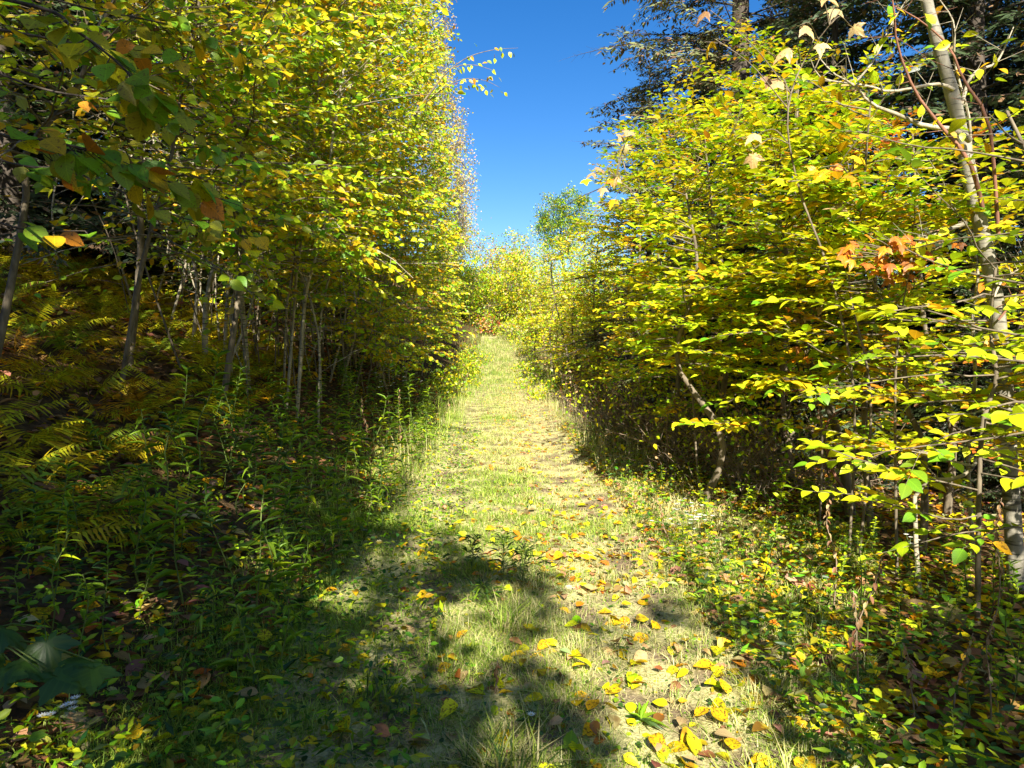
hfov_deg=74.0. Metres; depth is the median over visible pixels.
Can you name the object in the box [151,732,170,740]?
fallen leaf
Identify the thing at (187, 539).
weed plant
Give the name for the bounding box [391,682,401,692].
fallen leaf
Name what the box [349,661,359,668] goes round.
fallen leaf
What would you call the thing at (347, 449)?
weed plant
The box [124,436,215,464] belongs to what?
fern
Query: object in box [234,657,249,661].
fallen leaf
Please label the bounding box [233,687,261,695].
fallen leaf
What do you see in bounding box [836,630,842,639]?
fallen leaf
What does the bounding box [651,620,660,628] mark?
fallen leaf
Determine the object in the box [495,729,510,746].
fallen leaf
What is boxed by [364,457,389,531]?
weed plant
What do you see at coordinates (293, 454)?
weed plant
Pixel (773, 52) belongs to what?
hemlock tree
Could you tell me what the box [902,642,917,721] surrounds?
withered stalk
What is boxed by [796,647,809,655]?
fallen leaf
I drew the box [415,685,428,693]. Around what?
fallen leaf
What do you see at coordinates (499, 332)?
shrub
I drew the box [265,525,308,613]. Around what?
weed plant
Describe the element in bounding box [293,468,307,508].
weed plant
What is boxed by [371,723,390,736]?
fallen leaf
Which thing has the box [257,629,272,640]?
fallen leaf
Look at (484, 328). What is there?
hedge bush
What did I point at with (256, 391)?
fern
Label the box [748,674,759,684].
fallen leaf
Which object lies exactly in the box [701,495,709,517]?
weed plant
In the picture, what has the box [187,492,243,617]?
weed plant
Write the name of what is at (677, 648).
fallen leaf
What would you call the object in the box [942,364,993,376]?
hemlock tree
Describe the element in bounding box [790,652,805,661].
fallen leaf
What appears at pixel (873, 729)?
fallen leaf
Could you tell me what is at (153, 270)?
hemlock tree
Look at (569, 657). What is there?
fallen leaf
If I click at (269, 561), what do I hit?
weed plant
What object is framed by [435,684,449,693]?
fallen leaf
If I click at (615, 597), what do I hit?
fallen leaf
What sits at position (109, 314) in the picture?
fern
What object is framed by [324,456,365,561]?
weed plant
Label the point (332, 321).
sapling
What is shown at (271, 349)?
fern
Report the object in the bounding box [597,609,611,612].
fallen leaf
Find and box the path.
[214,322,895,767]
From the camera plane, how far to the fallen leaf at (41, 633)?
2.78 m
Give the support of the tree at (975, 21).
on the ground at (20, 710)
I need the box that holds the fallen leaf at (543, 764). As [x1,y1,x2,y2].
[538,762,556,767]
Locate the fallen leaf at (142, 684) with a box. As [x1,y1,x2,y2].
[136,670,154,691]
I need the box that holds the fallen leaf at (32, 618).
[16,614,38,621]
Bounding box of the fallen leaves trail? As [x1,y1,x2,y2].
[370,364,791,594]
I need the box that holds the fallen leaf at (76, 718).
[71,711,85,721]
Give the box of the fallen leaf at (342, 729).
[332,725,355,734]
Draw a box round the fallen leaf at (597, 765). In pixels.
[590,761,600,767]
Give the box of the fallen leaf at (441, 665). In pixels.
[438,662,450,671]
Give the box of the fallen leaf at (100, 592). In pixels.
[95,590,110,595]
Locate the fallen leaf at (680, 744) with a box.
[668,741,687,752]
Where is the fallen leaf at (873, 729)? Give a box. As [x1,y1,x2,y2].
[862,725,876,740]
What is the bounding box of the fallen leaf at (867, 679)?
[860,677,872,687]
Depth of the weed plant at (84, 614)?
2.71 m
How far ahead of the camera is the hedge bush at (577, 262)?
51.08 m
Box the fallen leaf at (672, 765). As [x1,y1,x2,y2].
[662,762,678,767]
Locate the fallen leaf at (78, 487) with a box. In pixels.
[72,485,84,492]
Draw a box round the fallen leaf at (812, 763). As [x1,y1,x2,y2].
[793,755,815,767]
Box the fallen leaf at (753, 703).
[740,697,756,706]
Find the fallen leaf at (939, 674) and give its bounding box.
[933,671,948,677]
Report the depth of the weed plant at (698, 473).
6.29 m
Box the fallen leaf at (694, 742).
[686,731,701,755]
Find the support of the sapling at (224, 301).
on the ground at (20, 710)
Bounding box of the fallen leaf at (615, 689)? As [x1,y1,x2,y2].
[603,686,621,695]
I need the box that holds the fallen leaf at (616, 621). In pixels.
[607,615,620,624]
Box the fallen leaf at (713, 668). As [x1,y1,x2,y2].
[710,663,723,671]
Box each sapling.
[0,8,119,280]
[0,620,122,706]
[30,14,135,312]
[49,0,188,367]
[70,3,165,300]
[84,3,209,363]
[89,1,216,330]
[94,43,177,309]
[98,3,155,270]
[125,139,181,291]
[127,2,247,407]
[143,17,263,341]
[143,60,234,328]
[149,9,235,315]
[154,2,246,332]
[155,0,206,321]
[182,103,320,377]
[185,55,300,399]
[186,0,304,357]
[199,2,288,357]
[202,88,231,318]
[211,132,261,337]
[216,73,279,351]
[217,0,362,389]
[220,127,304,357]
[222,0,358,401]
[228,150,311,351]
[245,161,314,343]
[247,35,352,383]
[248,5,317,336]
[252,84,319,343]
[253,133,341,363]
[254,127,300,380]
[261,0,382,426]
[261,104,330,353]
[262,0,376,401]
[264,136,331,349]
[269,29,298,360]
[276,98,323,385]
[277,115,346,365]
[281,259,317,351]
[299,279,344,367]
[301,49,371,381]
[301,147,365,375]
[307,75,389,398]
[310,225,351,381]
[314,70,388,385]
[315,64,353,364]
[315,117,368,366]
[317,84,383,371]
[335,116,406,393]
[338,102,416,377]
[341,127,401,394]
[344,173,388,377]
[346,126,426,391]
[352,161,421,404]
[358,201,378,379]
[360,158,399,378]
[373,247,411,383]
[381,129,431,375]
[382,166,429,378]
[385,195,433,384]
[387,225,437,375]
[392,217,417,384]
[394,154,420,374]
[580,130,699,494]
[696,0,864,561]
[773,301,843,531]
[800,155,871,554]
[836,230,966,578]
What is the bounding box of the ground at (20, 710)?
[0,242,1023,767]
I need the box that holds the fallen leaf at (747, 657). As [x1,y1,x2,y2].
[736,653,756,665]
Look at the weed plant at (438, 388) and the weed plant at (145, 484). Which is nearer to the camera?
the weed plant at (145, 484)
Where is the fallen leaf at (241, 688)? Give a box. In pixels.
[225,685,244,691]
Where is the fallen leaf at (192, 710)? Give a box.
[184,706,203,717]
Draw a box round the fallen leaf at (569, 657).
[567,653,585,659]
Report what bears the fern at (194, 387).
on the ground at (20, 710)
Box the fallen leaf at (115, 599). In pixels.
[110,595,122,601]
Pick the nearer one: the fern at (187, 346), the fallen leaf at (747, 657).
the fallen leaf at (747, 657)
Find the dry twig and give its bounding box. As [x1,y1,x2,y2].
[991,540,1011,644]
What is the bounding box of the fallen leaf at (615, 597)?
[612,594,621,601]
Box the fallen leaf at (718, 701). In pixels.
[710,697,725,708]
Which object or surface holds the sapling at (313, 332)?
on the ground at (20, 710)
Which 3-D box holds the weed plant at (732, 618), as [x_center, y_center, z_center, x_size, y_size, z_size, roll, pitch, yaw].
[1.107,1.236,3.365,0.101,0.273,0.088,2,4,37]
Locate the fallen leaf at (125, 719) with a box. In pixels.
[117,716,136,726]
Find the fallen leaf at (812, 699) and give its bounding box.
[808,697,821,704]
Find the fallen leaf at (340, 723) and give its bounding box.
[335,715,349,728]
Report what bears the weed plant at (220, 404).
on the ground at (20, 710)
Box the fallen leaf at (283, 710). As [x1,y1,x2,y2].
[271,709,285,716]
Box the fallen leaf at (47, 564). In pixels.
[34,562,54,572]
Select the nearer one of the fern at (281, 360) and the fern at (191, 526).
the fern at (191, 526)
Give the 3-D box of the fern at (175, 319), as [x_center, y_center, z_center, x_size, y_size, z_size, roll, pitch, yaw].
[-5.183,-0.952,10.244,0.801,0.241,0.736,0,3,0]
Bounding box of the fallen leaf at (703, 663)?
[694,659,714,667]
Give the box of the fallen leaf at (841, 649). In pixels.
[836,647,846,653]
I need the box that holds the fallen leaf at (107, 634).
[100,632,119,642]
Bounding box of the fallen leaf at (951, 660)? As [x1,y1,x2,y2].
[937,657,958,666]
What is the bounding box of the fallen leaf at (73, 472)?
[68,470,78,475]
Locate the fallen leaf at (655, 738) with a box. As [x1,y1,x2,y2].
[648,732,666,758]
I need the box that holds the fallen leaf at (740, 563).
[730,560,745,566]
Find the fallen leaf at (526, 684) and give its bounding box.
[520,682,535,689]
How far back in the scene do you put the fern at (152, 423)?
5.94 m
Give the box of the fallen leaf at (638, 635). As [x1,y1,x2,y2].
[633,632,648,642]
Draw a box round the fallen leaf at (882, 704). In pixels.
[871,695,896,716]
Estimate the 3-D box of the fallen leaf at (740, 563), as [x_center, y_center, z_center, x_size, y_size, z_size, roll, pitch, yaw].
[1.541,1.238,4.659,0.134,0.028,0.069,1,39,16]
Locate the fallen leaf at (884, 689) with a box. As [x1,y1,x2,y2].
[868,684,891,697]
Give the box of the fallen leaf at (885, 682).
[876,679,890,686]
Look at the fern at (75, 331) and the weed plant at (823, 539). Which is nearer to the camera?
the weed plant at (823, 539)
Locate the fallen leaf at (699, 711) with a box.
[694,707,709,715]
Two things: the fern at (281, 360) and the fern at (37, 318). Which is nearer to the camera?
the fern at (37, 318)
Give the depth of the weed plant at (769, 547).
4.29 m
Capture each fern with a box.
[0,247,30,269]
[0,255,79,274]
[0,271,32,284]
[0,273,43,293]
[0,281,45,295]
[0,288,31,306]
[0,288,48,317]
[0,347,72,375]
[0,359,112,399]
[0,365,31,390]
[0,396,75,429]
[0,409,20,422]
[0,411,138,484]
[0,420,97,462]
[0,441,92,500]
[0,484,154,561]
[0,512,37,542]
[1,286,49,300]
[1,359,100,388]
[1,451,76,527]
[2,245,45,256]
[3,464,203,539]
[4,321,53,355]
[5,313,30,342]
[7,249,59,263]
[7,261,85,287]
[8,296,78,329]
[11,320,134,353]
[12,296,72,317]
[16,313,89,332]
[16,317,68,324]
[18,261,94,286]
[19,253,87,273]
[20,287,92,309]
[20,338,116,367]
[21,274,59,291]
[23,243,70,257]
[23,420,114,450]
[25,317,98,339]
[29,450,117,478]
[31,316,115,331]
[32,261,88,277]
[46,474,169,521]
[48,359,150,399]
[49,293,100,309]
[50,459,184,497]
[51,254,107,269]
[53,290,76,303]
[54,265,107,284]
[54,344,122,367]
[57,249,96,260]
[57,414,195,463]
[59,257,118,276]
[59,271,90,286]
[61,258,104,270]
[65,392,151,421]
[65,409,140,438]
[66,286,146,310]
[69,310,116,325]
[71,257,120,276]
[72,366,160,394]
[73,306,124,323]
[73,329,124,346]
[76,301,143,318]
[77,283,111,291]
[77,289,114,300]
[79,427,165,457]
[85,295,125,315]
[91,269,130,290]
[91,270,119,279]
[92,513,229,548]
[94,395,175,421]
[95,280,152,310]
[98,273,147,290]
[102,274,146,284]
[106,278,156,293]
[108,320,158,332]
[108,337,151,349]
[108,403,227,435]
[111,303,165,320]
[112,346,159,360]
[113,292,168,310]
[115,377,187,413]
[116,307,187,333]
[116,311,161,321]
[117,330,195,354]
[118,281,167,296]
[120,285,154,301]
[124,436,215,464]
[125,277,168,290]
[125,334,169,345]
[126,293,162,307]
[128,368,215,395]
[131,379,197,408]
[136,328,214,357]
[139,312,191,333]
[146,304,183,315]
[146,338,241,377]
[147,316,199,334]
[148,313,192,326]
[150,277,178,294]
[151,293,189,310]
[152,291,180,303]
[153,392,246,425]
[161,302,194,317]
[163,311,202,324]
[170,337,251,371]
[171,337,228,357]
[172,327,197,339]
[172,377,218,394]
[175,321,229,341]
[176,309,224,324]
[181,319,229,338]
[183,306,223,322]
[190,350,238,368]
[191,363,254,388]
[195,372,249,401]
[198,409,243,424]
[208,349,240,361]
[208,383,271,420]
[208,385,275,406]
[209,336,241,349]
[212,323,252,334]
[216,364,269,386]
[224,357,272,375]
[229,380,280,399]
[231,360,264,379]
[235,338,258,353]
[237,349,274,364]
[240,329,281,340]
[248,381,285,397]
[249,350,274,361]
[250,361,282,372]
[250,376,297,393]
[250,420,311,446]
[251,343,283,355]
[253,363,297,380]
[257,388,282,402]
[260,333,299,348]
[260,336,294,348]
[260,360,324,389]
[262,346,297,356]
[264,344,298,354]
[266,350,305,367]
[273,351,313,369]
[293,338,323,352]
[306,353,334,364]
[794,485,861,515]
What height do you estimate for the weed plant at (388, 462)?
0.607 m
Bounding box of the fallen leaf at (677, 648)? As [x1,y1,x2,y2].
[674,644,682,651]
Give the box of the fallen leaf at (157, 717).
[145,715,161,725]
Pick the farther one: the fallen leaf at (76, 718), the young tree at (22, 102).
the young tree at (22, 102)
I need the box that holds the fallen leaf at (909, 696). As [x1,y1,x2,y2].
[900,691,918,700]
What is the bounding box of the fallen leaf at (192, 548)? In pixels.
[185,542,197,550]
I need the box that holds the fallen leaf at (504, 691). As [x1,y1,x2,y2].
[499,689,512,692]
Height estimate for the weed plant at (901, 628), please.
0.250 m
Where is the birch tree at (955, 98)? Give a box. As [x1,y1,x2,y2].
[802,0,1023,590]
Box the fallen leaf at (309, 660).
[299,655,311,663]
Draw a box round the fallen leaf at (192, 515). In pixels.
[181,510,199,518]
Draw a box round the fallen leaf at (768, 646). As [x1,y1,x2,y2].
[760,643,774,648]
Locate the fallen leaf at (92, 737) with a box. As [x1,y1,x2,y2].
[84,729,94,742]
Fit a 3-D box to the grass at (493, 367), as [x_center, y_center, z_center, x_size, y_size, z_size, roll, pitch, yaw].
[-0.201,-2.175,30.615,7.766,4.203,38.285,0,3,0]
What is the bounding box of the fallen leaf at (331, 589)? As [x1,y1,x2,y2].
[326,587,337,590]
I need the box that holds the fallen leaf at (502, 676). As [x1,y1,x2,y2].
[492,674,505,681]
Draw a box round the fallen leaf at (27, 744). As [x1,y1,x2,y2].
[20,736,56,754]
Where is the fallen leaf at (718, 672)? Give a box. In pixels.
[711,669,724,678]
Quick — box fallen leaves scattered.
[29,495,1023,767]
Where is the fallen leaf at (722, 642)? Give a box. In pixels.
[716,637,730,649]
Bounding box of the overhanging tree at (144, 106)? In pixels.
[0,0,292,256]
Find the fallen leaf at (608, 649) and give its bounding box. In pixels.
[601,646,616,655]
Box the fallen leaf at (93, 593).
[82,584,94,596]
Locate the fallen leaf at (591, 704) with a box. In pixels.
[585,699,598,710]
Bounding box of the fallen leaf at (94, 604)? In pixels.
[75,600,100,610]
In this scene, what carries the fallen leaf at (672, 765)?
on the ground at (20, 710)
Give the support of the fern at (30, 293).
on the ground at (20, 710)
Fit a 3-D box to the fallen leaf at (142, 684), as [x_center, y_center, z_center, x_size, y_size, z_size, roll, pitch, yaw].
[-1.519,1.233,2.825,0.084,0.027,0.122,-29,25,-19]
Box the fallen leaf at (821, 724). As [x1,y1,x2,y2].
[810,720,822,730]
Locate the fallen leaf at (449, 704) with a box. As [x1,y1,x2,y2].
[438,698,457,720]
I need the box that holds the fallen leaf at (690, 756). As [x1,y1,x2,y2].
[682,754,700,762]
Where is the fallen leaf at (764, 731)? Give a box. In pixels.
[761,730,782,740]
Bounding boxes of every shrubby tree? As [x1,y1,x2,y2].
[518,279,556,365]
[525,252,598,375]
[534,218,619,394]
[546,215,628,403]
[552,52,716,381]
[560,200,703,410]
[567,132,733,418]
[591,127,799,432]
[597,59,849,455]
[601,69,995,475]
[608,50,867,506]
[612,20,981,479]
[625,57,1023,525]
[660,17,985,439]
[667,64,1023,534]
[680,156,1023,555]
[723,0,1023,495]
[735,91,1023,513]
[763,145,1023,623]
[793,100,1023,564]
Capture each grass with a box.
[0,496,894,767]
[373,357,666,473]
[385,313,632,432]
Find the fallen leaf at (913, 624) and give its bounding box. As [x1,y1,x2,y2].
[905,618,922,630]
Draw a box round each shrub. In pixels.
[428,360,472,395]
[445,361,488,387]
[451,350,486,376]
[456,341,493,363]
[492,316,524,340]
[507,330,541,357]
[509,360,557,388]
[511,351,548,378]
[520,366,576,400]
[527,355,638,420]
[532,349,665,433]
[534,331,669,407]
[565,342,717,456]
[589,349,780,485]
[609,329,774,448]
[619,335,837,474]
[633,345,900,505]
[698,372,972,511]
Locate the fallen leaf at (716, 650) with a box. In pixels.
[710,646,724,654]
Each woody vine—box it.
[824,406,886,428]
[826,449,879,517]
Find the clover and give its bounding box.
[96,473,859,767]
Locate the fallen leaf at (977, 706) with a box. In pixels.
[968,703,992,713]
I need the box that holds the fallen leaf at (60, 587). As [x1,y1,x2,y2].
[53,586,65,593]
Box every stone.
[901,599,929,617]
[922,602,966,629]
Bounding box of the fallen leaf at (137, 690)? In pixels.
[132,688,146,696]
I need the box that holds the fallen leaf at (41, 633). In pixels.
[35,632,48,635]
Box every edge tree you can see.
[0,0,464,413]
[0,0,514,382]
[64,0,453,379]
[112,0,430,341]
[165,0,474,374]
[211,2,421,332]
[277,1,464,367]
[317,1,472,368]
[319,6,441,324]
[354,0,467,363]
[381,28,471,355]
[407,144,468,326]
[408,107,470,345]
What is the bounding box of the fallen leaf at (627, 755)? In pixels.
[624,752,639,767]
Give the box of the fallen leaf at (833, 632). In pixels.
[827,626,837,633]
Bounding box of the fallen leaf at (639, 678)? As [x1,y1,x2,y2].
[626,671,642,686]
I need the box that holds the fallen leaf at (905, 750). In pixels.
[900,747,918,767]
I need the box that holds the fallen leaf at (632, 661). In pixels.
[629,659,640,665]
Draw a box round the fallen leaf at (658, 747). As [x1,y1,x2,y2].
[649,742,661,751]
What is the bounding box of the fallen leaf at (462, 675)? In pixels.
[459,671,467,681]
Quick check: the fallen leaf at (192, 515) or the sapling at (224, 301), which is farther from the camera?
the sapling at (224, 301)
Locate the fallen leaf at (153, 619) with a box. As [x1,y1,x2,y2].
[150,616,164,622]
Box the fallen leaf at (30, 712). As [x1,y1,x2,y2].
[21,707,38,720]
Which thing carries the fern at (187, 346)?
on the ground at (20, 710)
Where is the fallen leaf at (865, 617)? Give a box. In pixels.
[861,614,871,623]
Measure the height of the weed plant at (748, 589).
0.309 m
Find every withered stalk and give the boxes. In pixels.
[360,396,369,454]
[397,390,401,452]
[494,661,500,693]
[656,499,670,544]
[823,499,839,604]
[841,556,884,681]
[850,591,864,695]
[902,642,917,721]
[950,633,975,715]
[982,615,996,737]
[990,498,1006,632]
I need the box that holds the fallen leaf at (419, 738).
[404,737,429,740]
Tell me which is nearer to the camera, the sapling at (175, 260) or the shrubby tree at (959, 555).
the shrubby tree at (959, 555)
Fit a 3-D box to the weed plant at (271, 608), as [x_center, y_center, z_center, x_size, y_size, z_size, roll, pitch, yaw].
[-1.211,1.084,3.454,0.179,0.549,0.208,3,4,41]
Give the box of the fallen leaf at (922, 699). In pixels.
[911,697,925,704]
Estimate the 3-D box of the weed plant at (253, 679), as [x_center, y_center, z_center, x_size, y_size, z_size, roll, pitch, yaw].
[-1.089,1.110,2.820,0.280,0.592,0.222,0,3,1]
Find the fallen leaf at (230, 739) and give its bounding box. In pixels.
[216,735,238,743]
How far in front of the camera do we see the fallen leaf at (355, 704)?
2.91 m
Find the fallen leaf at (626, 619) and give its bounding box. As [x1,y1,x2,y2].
[619,616,630,623]
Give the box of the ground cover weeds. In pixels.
[0,388,1023,767]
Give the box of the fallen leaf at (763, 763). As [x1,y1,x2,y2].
[757,753,775,767]
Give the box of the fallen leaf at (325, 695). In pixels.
[321,691,330,700]
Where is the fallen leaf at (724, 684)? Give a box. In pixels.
[720,678,731,692]
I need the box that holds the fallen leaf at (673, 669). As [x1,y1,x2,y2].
[666,665,678,675]
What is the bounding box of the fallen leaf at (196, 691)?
[189,681,200,697]
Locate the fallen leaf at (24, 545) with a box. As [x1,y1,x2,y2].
[15,542,33,549]
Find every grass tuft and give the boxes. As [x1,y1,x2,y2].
[341,642,447,727]
[420,693,624,767]
[456,590,563,634]
[710,726,812,767]
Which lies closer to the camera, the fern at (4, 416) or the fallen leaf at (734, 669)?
the fallen leaf at (734, 669)
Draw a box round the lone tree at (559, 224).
[528,181,599,271]
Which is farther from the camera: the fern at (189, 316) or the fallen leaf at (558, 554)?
the fern at (189, 316)
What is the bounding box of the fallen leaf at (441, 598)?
[434,596,447,602]
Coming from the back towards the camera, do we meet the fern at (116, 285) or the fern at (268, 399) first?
the fern at (116, 285)
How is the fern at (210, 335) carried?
on the ground at (20, 710)
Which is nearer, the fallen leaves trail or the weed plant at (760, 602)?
the weed plant at (760, 602)
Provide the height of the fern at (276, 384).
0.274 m
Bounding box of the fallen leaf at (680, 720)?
[676,716,687,724]
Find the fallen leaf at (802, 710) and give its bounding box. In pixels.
[797,708,818,712]
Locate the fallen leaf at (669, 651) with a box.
[667,646,676,654]
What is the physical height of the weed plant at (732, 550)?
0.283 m
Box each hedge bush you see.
[425,217,528,300]
[429,252,518,327]
[447,232,534,315]
[464,253,540,323]
[472,311,513,335]
[487,226,578,311]
[487,261,579,344]
[488,250,585,327]
[515,254,624,357]
[522,287,617,376]
[529,232,628,317]
[556,228,670,332]
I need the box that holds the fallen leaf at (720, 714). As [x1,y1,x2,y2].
[710,708,728,724]
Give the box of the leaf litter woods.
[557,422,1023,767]
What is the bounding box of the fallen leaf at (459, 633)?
[457,630,466,637]
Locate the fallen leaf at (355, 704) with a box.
[352,697,362,708]
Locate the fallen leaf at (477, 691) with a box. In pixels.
[465,688,485,694]
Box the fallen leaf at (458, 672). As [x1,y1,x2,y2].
[448,668,460,678]
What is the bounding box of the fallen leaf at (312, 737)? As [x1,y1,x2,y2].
[300,735,316,747]
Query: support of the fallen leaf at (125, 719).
on the ground at (20, 710)
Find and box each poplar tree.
[403,0,454,342]
[408,0,471,343]
[442,94,491,338]
[444,163,480,318]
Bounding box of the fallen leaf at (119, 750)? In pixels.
[116,746,131,752]
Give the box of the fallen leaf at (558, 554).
[553,550,563,559]
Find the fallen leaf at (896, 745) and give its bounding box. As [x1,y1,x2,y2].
[888,743,904,750]
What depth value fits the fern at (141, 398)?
6.05 m
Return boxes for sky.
[58,0,1023,292]
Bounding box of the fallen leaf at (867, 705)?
[863,703,871,714]
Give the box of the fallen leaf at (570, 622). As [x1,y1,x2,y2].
[564,620,577,626]
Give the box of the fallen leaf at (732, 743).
[724,738,740,749]
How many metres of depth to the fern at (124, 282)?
11.94 m
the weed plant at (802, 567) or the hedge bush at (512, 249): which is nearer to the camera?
the weed plant at (802, 567)
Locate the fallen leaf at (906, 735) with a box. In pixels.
[893,731,913,743]
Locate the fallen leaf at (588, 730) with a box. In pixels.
[582,722,595,735]
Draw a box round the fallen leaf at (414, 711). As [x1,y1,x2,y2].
[410,709,417,718]
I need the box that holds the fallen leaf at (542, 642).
[537,639,550,650]
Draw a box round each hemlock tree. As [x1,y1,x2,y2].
[0,0,268,277]
[0,6,204,258]
[0,71,99,234]
[9,0,164,259]
[14,0,170,269]
[36,1,187,257]
[50,0,337,319]
[76,0,277,293]
[212,3,375,324]
[504,0,958,419]
[624,18,762,390]
[625,51,774,407]
[638,164,764,439]
[646,0,967,463]
[650,0,912,419]
[683,0,935,414]
[717,0,1023,463]
[726,114,918,460]
[857,45,1023,475]
[868,0,1023,471]
[883,2,1023,387]
[912,101,1023,516]
[937,80,1023,486]
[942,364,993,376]
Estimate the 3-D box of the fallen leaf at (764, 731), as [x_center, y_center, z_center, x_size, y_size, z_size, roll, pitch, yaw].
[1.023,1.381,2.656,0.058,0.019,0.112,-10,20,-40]
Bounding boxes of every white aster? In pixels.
[36,694,80,744]
[365,371,392,423]
[379,360,405,418]
[384,361,403,416]
[516,710,535,730]
[650,498,714,543]
[726,446,755,496]
[903,533,920,569]
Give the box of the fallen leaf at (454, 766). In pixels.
[448,764,460,767]
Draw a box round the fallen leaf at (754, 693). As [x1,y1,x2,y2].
[749,691,762,704]
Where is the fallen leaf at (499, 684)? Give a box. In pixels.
[494,677,504,687]
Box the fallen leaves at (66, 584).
[0,390,1023,766]
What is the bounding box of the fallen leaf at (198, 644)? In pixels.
[194,640,205,649]
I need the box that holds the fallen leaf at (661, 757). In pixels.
[656,746,669,761]
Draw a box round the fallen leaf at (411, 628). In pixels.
[405,624,414,632]
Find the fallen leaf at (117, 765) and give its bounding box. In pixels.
[112,762,133,767]
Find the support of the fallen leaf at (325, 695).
on the ground at (20, 710)
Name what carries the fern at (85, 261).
on the ground at (20, 710)
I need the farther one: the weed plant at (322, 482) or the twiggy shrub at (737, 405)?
the twiggy shrub at (737, 405)
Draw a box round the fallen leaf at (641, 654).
[633,650,646,660]
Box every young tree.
[0,0,334,365]
[0,0,359,358]
[0,0,374,396]
[40,0,340,350]
[58,0,349,356]
[96,0,422,370]
[145,8,395,358]
[203,18,438,423]
[207,4,439,407]
[796,398,1023,596]
[856,129,1023,569]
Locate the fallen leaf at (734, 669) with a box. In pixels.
[727,668,738,675]
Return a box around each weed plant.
[0,508,46,625]
[16,489,57,578]
[29,461,81,596]
[39,499,86,632]
[50,470,93,564]
[61,551,101,625]
[65,572,108,655]
[80,540,128,650]
[83,419,124,510]
[83,477,114,537]
[104,469,152,562]
[115,464,172,592]
[124,408,165,493]
[128,528,167,618]
[131,466,159,542]
[132,531,168,607]
[150,364,205,517]
[150,500,201,605]
[156,411,204,512]
[165,414,203,484]
[166,497,202,565]
[175,348,234,499]
[175,576,221,685]
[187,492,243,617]
[188,475,221,556]
[194,559,233,653]
[196,396,225,473]
[204,383,238,466]
[205,420,246,508]
[208,600,257,685]
[213,382,253,482]
[214,408,250,488]
[217,574,287,716]
[219,365,248,450]
[228,377,242,439]
[228,465,284,639]
[229,438,264,514]
[233,407,265,489]
[235,385,259,451]
[242,409,271,485]
[245,524,300,637]
[246,424,305,545]
[250,491,297,603]
[251,432,275,482]
[256,418,285,492]
[257,369,281,420]
[258,419,295,531]
[259,483,302,571]
[259,541,289,644]
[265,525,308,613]
[268,401,286,454]
[268,589,307,686]
[271,372,293,414]
[271,393,311,494]
[271,405,304,485]
[274,578,305,655]
[276,466,320,583]
[281,386,300,418]
[289,518,323,607]
[291,406,335,506]
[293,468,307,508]
[297,418,331,522]
[301,371,312,400]
[307,380,325,436]
[307,410,326,456]
[309,466,338,527]
[314,440,327,465]
[315,438,339,494]
[315,472,356,557]
[321,516,350,571]
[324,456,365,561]
[326,398,347,454]
[329,344,340,381]
[332,390,346,434]
[335,352,357,390]
[338,361,354,387]
[338,406,360,461]
[338,407,364,501]
[341,367,353,407]
[343,375,370,442]
[344,431,363,477]
[348,371,361,405]
[348,398,369,454]
[352,357,366,404]
[354,348,367,385]
[355,393,395,505]
[357,433,367,455]
[359,482,385,538]
[361,423,398,517]
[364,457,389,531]
[365,391,377,430]
[366,383,381,430]
[372,359,385,411]
[372,456,396,509]
[384,416,412,492]
[389,470,407,508]
[392,388,403,443]
[394,404,407,458]
[397,382,409,412]
[402,372,416,443]
[403,417,424,464]
[412,424,421,462]
[416,405,425,423]
[416,419,425,445]
[417,378,430,413]
[417,379,429,418]
[417,388,432,425]
[418,411,430,444]
[421,387,436,443]
[429,370,446,419]
[429,400,438,424]
[448,534,494,570]
[453,578,507,606]
[486,532,531,582]
[502,540,554,586]
[554,730,583,757]
[625,701,669,730]
[659,465,666,491]
[672,458,678,488]
[675,519,692,570]
[691,552,705,587]
[696,466,707,507]
[697,489,709,539]
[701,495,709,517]
[706,520,714,541]
[706,544,722,589]
[713,582,723,625]
[726,605,742,654]
[727,490,733,520]
[728,539,738,568]
[737,484,752,522]
[742,571,755,612]
[746,588,769,638]
[747,487,756,525]
[759,517,773,559]
[762,516,782,586]
[766,567,776,598]
[772,467,792,518]
[774,609,798,672]
[787,612,803,649]
[796,490,806,529]
[797,561,806,576]
[799,476,814,518]
[799,479,806,512]
[799,655,816,686]
[816,621,827,645]
[818,626,829,674]
[819,552,849,617]
[821,524,832,565]
[827,482,836,526]
[836,523,850,581]
[844,537,857,581]
[848,554,865,593]
[852,511,860,542]
[853,530,873,594]
[855,516,879,568]
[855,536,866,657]
[861,609,877,638]
[866,505,876,542]
[867,533,877,560]
[869,548,878,582]
[885,625,902,679]
[890,594,905,645]
[890,615,908,662]
[891,580,903,609]
[898,511,907,540]
[903,555,924,597]
[915,606,928,631]
[918,568,935,601]
[933,704,965,762]
[936,541,951,591]
[941,582,967,634]
[951,521,971,598]
[952,578,966,607]
[955,669,982,745]
[961,556,972,589]
[962,500,975,547]
[966,544,974,581]
[982,644,1002,686]
[983,552,1002,623]
[989,530,1000,569]
[990,560,1023,687]
[990,664,1006,726]
[997,553,1015,602]
[1002,631,1023,713]
[1009,573,1020,603]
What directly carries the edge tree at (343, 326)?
on the ground at (20, 710)
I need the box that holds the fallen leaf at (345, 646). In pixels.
[338,643,351,653]
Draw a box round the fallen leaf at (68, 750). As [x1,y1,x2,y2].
[57,744,74,752]
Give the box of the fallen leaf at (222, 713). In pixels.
[208,711,232,720]
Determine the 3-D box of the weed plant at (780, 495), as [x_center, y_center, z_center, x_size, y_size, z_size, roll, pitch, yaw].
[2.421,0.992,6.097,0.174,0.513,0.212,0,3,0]
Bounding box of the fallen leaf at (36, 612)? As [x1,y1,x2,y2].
[30,606,53,624]

